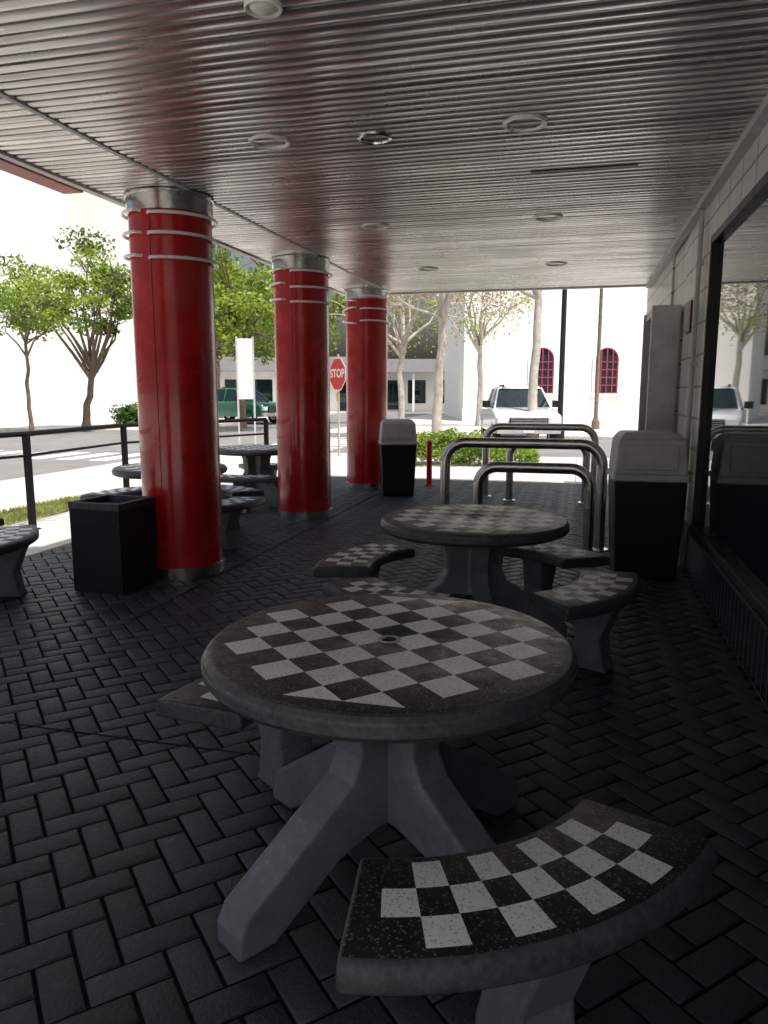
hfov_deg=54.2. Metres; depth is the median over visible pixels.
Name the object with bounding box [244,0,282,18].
ceiling light
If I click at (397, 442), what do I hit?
waste bin
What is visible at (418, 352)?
sky
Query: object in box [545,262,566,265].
ceiling light
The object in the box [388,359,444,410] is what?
shop building
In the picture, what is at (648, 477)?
waste bin
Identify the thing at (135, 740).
paving joint
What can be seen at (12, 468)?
road
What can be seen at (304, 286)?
neon tubes
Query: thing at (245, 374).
panel sign
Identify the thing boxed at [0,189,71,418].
wall joints
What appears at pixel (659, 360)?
door surround
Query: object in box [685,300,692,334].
notice board
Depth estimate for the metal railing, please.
8.72 m
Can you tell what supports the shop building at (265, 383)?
on the pavement at (14, 425)
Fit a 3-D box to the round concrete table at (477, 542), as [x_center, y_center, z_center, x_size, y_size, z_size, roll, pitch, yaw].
[0.537,0.401,4.548,1.930,0.752,1.930,2,9,14]
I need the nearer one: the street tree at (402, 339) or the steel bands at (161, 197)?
the steel bands at (161, 197)
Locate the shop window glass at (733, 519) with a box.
[699,191,767,598]
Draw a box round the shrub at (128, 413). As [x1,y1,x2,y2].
[108,402,137,423]
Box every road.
[0,411,443,480]
[0,430,611,457]
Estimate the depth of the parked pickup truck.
22.57 m
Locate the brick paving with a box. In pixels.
[0,477,767,1023]
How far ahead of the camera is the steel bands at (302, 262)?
8.38 m
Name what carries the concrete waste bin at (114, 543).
on the brick paving
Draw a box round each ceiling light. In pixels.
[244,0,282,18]
[248,134,289,149]
[358,132,391,144]
[362,222,388,229]
[418,267,438,270]
[503,113,547,132]
[533,213,562,221]
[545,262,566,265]
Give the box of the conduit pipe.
[677,210,704,566]
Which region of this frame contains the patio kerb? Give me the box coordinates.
[25,475,607,556]
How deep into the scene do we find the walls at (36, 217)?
39.32 m
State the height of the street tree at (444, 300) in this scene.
7.102 m
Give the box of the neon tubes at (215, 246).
[121,207,219,268]
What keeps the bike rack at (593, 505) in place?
on the brick paving
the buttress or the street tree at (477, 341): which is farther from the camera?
the buttress
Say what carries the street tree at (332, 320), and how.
on the road at (12, 468)
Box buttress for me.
[84,373,125,418]
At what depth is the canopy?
4.18 m
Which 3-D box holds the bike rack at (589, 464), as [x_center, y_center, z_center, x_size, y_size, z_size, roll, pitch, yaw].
[2.132,-0.690,10.357,1.670,1.050,0.500,2,9,14]
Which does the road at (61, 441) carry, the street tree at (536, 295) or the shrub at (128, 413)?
the street tree at (536, 295)
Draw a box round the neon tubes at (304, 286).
[269,267,332,305]
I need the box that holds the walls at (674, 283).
[646,122,767,524]
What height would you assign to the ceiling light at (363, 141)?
0.052 m
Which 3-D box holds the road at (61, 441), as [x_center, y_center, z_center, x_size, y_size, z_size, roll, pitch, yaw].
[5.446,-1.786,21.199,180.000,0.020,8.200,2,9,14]
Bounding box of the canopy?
[0,0,767,295]
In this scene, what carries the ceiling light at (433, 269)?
attached to the canopy
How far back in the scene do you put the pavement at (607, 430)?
31.26 m
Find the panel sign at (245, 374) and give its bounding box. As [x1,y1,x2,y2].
[235,336,255,444]
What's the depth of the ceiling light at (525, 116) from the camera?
4.15 m
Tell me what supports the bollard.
on the brick paving
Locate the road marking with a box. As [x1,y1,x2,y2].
[0,437,346,460]
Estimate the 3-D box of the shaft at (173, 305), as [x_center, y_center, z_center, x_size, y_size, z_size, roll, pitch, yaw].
[-1.667,-0.946,6.059,0.630,2.730,0.639,2,9,14]
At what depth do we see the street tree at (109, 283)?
28.60 m
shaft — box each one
[128,208,222,567]
[273,269,330,511]
[346,298,387,483]
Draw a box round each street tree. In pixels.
[0,225,132,426]
[0,253,92,430]
[132,254,266,417]
[212,243,274,427]
[255,264,345,351]
[329,294,464,418]
[388,292,488,458]
[417,291,543,425]
[500,290,546,437]
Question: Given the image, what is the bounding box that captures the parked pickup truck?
[480,385,561,438]
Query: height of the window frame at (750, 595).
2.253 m
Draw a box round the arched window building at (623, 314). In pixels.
[444,287,647,420]
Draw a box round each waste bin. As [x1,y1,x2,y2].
[68,494,158,594]
[378,419,417,495]
[607,430,689,579]
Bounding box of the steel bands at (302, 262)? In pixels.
[271,255,331,520]
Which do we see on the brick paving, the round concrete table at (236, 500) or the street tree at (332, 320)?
the round concrete table at (236, 500)
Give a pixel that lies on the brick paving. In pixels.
(728, 1001)
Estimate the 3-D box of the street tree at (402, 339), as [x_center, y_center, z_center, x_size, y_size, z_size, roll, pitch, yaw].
[0.448,-5.986,24.641,4.574,7.011,5.817,2,9,14]
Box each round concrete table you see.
[0,518,38,597]
[80,463,265,549]
[156,594,718,1023]
[220,444,277,512]
[313,504,640,672]
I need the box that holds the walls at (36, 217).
[0,170,136,419]
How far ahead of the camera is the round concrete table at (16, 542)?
5.48 m
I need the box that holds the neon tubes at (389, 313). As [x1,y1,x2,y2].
[342,294,390,325]
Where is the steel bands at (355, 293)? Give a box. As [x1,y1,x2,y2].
[344,288,388,490]
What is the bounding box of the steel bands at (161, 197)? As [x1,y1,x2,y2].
[124,187,224,580]
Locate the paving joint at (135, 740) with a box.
[0,492,380,756]
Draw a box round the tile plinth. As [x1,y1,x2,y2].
[682,520,767,708]
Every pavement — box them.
[0,411,345,432]
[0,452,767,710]
[330,412,637,439]
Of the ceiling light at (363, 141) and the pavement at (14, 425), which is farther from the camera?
the pavement at (14, 425)
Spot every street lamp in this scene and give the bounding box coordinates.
[557,289,566,438]
[591,288,602,428]
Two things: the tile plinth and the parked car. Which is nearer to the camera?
the tile plinth
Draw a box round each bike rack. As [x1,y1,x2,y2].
[440,437,607,551]
[482,423,598,503]
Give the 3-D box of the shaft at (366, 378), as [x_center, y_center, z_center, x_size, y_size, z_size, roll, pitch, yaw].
[-0.262,-1.821,11.461,0.630,2.730,0.639,2,9,14]
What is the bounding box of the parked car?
[218,387,275,424]
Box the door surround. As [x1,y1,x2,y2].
[638,305,681,431]
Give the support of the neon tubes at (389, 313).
attached to the shaft at (366, 378)
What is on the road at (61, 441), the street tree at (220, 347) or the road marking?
the road marking
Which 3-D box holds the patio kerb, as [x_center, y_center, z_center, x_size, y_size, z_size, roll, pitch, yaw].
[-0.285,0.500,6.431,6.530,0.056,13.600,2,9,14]
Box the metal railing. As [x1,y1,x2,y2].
[0,418,268,528]
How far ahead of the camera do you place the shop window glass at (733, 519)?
4.57 m
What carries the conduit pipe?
attached to the walls at (674, 283)
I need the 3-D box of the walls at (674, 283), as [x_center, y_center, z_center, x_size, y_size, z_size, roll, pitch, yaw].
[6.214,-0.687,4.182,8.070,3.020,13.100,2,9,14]
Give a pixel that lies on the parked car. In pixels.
(227, 404)
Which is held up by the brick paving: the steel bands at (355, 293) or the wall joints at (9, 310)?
the steel bands at (355, 293)
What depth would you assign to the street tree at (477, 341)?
31.26 m
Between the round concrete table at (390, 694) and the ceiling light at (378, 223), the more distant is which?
the ceiling light at (378, 223)
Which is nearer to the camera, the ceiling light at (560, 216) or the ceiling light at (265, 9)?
the ceiling light at (265, 9)
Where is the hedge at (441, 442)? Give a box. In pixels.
[416,427,539,466]
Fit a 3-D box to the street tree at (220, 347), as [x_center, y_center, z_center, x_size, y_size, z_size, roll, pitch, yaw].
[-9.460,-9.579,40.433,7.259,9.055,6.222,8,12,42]
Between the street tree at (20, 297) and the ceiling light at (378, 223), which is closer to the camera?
the ceiling light at (378, 223)
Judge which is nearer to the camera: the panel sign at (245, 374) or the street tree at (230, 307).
the panel sign at (245, 374)
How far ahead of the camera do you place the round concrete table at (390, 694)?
1.90 m
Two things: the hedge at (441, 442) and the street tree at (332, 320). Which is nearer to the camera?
the hedge at (441, 442)
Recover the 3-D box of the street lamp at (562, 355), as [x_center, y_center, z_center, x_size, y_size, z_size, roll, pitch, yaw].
[6.176,-6.281,23.143,1.530,8.060,0.440,2,9,14]
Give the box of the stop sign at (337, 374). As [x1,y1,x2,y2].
[330,354,345,455]
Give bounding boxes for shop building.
[220,357,345,410]
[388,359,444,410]
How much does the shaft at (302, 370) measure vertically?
2.730 m
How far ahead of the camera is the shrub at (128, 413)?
34.35 m
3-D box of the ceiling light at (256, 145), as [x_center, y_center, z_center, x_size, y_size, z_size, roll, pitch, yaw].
[-0.687,-2.276,4.496,0.250,0.132,0.250,2,9,14]
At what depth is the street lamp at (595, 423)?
29.42 m
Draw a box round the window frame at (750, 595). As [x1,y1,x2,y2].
[688,171,767,634]
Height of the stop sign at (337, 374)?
2.350 m
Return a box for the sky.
[212,243,439,358]
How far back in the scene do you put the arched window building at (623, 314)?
37.25 m
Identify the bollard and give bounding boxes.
[425,440,433,485]
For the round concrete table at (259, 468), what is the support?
on the brick paving
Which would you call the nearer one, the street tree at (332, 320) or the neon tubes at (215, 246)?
the neon tubes at (215, 246)

